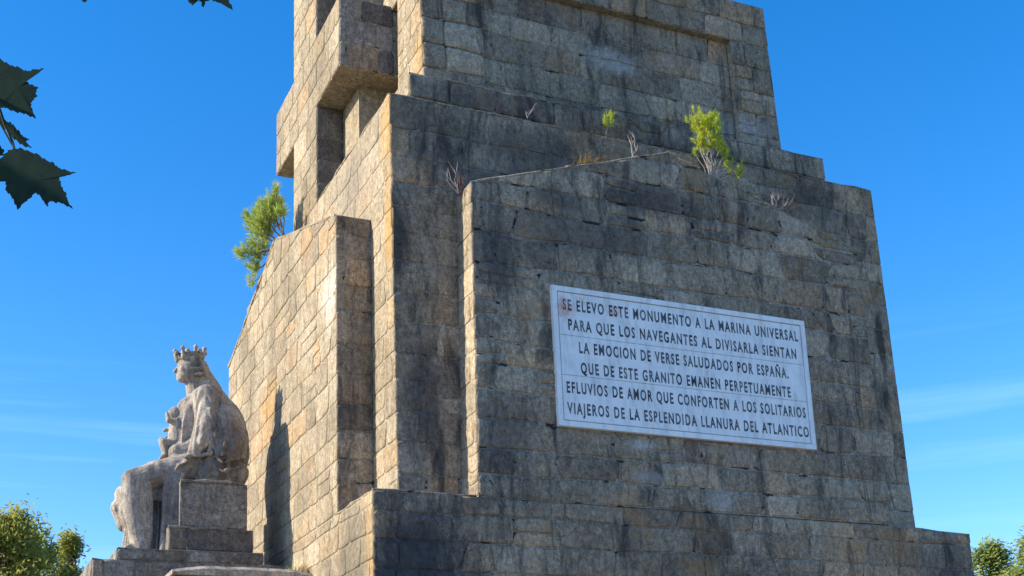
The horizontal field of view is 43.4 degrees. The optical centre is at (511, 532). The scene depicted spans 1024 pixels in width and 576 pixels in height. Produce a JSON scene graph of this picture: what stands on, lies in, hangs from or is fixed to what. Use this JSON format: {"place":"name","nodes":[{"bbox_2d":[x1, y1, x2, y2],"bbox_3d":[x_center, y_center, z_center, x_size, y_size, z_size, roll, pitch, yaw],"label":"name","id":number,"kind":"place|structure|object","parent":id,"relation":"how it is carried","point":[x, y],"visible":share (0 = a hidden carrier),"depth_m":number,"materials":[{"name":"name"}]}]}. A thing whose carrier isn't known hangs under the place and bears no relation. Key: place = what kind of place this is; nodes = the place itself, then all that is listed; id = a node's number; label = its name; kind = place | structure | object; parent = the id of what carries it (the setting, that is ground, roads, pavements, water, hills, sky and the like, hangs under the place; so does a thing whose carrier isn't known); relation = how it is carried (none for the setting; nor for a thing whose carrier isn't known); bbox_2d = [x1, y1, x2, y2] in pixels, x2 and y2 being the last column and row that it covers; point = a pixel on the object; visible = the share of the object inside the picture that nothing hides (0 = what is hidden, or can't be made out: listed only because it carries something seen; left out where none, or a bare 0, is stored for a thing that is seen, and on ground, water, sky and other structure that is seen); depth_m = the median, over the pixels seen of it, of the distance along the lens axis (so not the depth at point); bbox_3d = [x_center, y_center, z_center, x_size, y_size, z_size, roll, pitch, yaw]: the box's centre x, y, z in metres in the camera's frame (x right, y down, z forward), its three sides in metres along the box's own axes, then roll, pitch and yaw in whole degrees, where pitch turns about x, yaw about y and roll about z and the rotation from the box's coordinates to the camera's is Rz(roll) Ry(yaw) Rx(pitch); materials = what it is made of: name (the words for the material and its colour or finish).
{"place":"outdoors","nodes":[
{"label":"outdoors","id":0,"kind":"place"},
{"bbox_2d":[0,493,72,575],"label":"broadleaf tree","id":1,"kind":"object","parent":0,"point":[24,554],"visible":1,"depth_m":39.37,"materials":[{"name":"green plant"}]},
{"bbox_2d":[4,512,77,575],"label":"broadleaf tree","id":2,"kind":"object","parent":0,"point":[50,546],"visible":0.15,"depth_m":42.70,"materials":[{"name":"green plant"}]},
{"bbox_2d":[53,523,91,575],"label":"broadleaf tree","id":3,"kind":"object","parent":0,"point":[71,543],"visible":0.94,"depth_m":41.25,"materials":[{"name":"green plant"}]},
{"bbox_2d":[80,547,311,575],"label":"statue plinth","id":4,"kind":"structure","parent":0,"point":[122,561],"depth_m":23.90,"materials":[{"name":"stone"}]},
{"bbox_2d":[110,344,252,552],"bbox_3d":[-6.603,-1.604,25.823,2.627,4.477,2.189,3,-12,-24],"label":"statue","id":5,"kind":"object","parent":4,"relation":"on","point":[187,490],"visible":0.98,"depth_m":25.04,"materials":[{"name":"stone"}]},
{"bbox_2d":[280,563,308,572],"bbox_3d":[-3.958,0.657,23.634,0.838,0.208,0.400,3,-12,-24],"label":"grass tuft","id":6,"kind":"object","parent":4,"relation":"on","point":[301,569],"visible":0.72,"depth_m":23.64,"materials":[{"name":"beige plant"}]},
{"bbox_2d":[0,0,1023,575],"label":"sky","id":7,"kind":"structure","parent":0,"point":[163,113],"materials":[{"name":"blue"}]},
{"bbox_2d":[970,533,1020,575],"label":"broadleaf tree","id":8,"kind":"object","parent":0,"point":[994,558],"visible":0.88,"depth_m":45.46,"materials":[{"name":"green plant"}]},
{"bbox_2d":[992,526,1023,575],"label":"broadleaf tree","id":9,"kind":"object","parent":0,"point":[1020,558],"visible":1,"depth_m":43.78,"materials":[{"name":"green plant"}]},
{"label":"path","id":10,"kind":"structure","parent":0,"visible":0},
{"bbox_2d":[0,0,232,209],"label":"plane tree","id":11,"kind":"object","parent":10,"relation":"on","point":[26,175],"visible":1,"depth_m":3.39,"materials":[{"name":"green plant"}]},
{"bbox_2d":[228,0,973,575],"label":"monument","id":12,"kind":"object","parent":10,"relation":"on","point":[392,384],"visible":0.95,"depth_m":23.99,"materials":[{"name":"stone"}]},
{"bbox_2d":[231,178,291,286],"bbox_3d":[-5.441,-6.611,28.356,1.877,2.250,1.044,-9,-13,31],"label":"pine shrub","id":13,"kind":"object","parent":12,"relation":"on","point":[264,214],"visible":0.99,"depth_m":28.35,"materials":[{"name":"green plant"}]},
{"bbox_2d":[440,161,458,192],"bbox_3d":[-1.109,-6.277,22.651,0.401,0.557,0.140,3,-12,-24],"label":"dry twig","id":14,"kind":"object","parent":12,"relation":"on","point":[451,180],"visible":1,"depth_m":22.68,"materials":[{"name":"grey plant"}]},
{"bbox_2d":[449,171,467,195],"bbox_3d":[-0.950,-6.197,22.803,0.352,0.449,0.141,3,-12,-24],"label":"red stem weed","id":15,"kind":"object","parent":12,"relation":"on","point":[460,180],"visible":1,"depth_m":22.82,"materials":[{"name":"plant"}]},
{"bbox_2d":[562,145,607,164],"bbox_3d":[1.511,-6.913,23.771,1.232,0.321,0.670,3,-12,-24],"label":"grass tuft","id":16,"kind":"object","parent":12,"relation":"on","point":[584,160],"visible":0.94,"depth_m":23.72,"materials":[{"name":"brown plant"}]},
{"bbox_2d":[602,109,615,136],"bbox_3d":[1.930,-8.095,25.363,0.386,0.597,0.321,-4,-11,13],"label":"pine tuft","id":17,"kind":"object","parent":12,"relation":"on","point":[611,123],"visible":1,"depth_m":25.36,"materials":[{"name":"green plant"}]},
{"bbox_2d":[627,132,637,156],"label":"dry twig","id":18,"kind":"object","parent":12,"relation":"on","point":[632,152],"visible":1,"depth_m":24.38,"materials":[{"name":"grey plant"}]},
{"bbox_2d":[550,285,816,450],"bbox_3d":[3.209,-2.952,23.531,5.440,2.590,0.190,3,-12,-24],"label":"plaque","id":19,"kind":"object","parent":12,"relation":"attached to","point":[635,365],"visible":1,"depth_m":23.40,"materials":[{"name":"stone"}]},
{"bbox_2d":[683,104,744,179],"bbox_3d":[3.986,-7.564,25.178,1.270,1.609,0.749,3,-12,-24],"label":"pine shrub","id":20,"kind":"object","parent":12,"relation":"on","point":[708,126],"visible":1,"depth_m":25.07,"materials":[{"name":"green plant"}]},
{"bbox_2d":[771,194,786,208],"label":"dry twig","id":21,"kind":"object","parent":12,"relation":"on","point":[777,200],"visible":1,"depth_m":25.50,"materials":[{"name":"grey plant"}]},
{"bbox_2d":[773,194,803,212],"bbox_3d":[5.523,-6.546,25.638,0.847,0.480,0.156,3,-12,-24],"label":"red stem weed","id":22,"kind":"object","parent":12,"relation":"on","point":[789,204],"visible":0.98,"depth_m":25.63,"materials":[{"name":"plant"}]}
]}

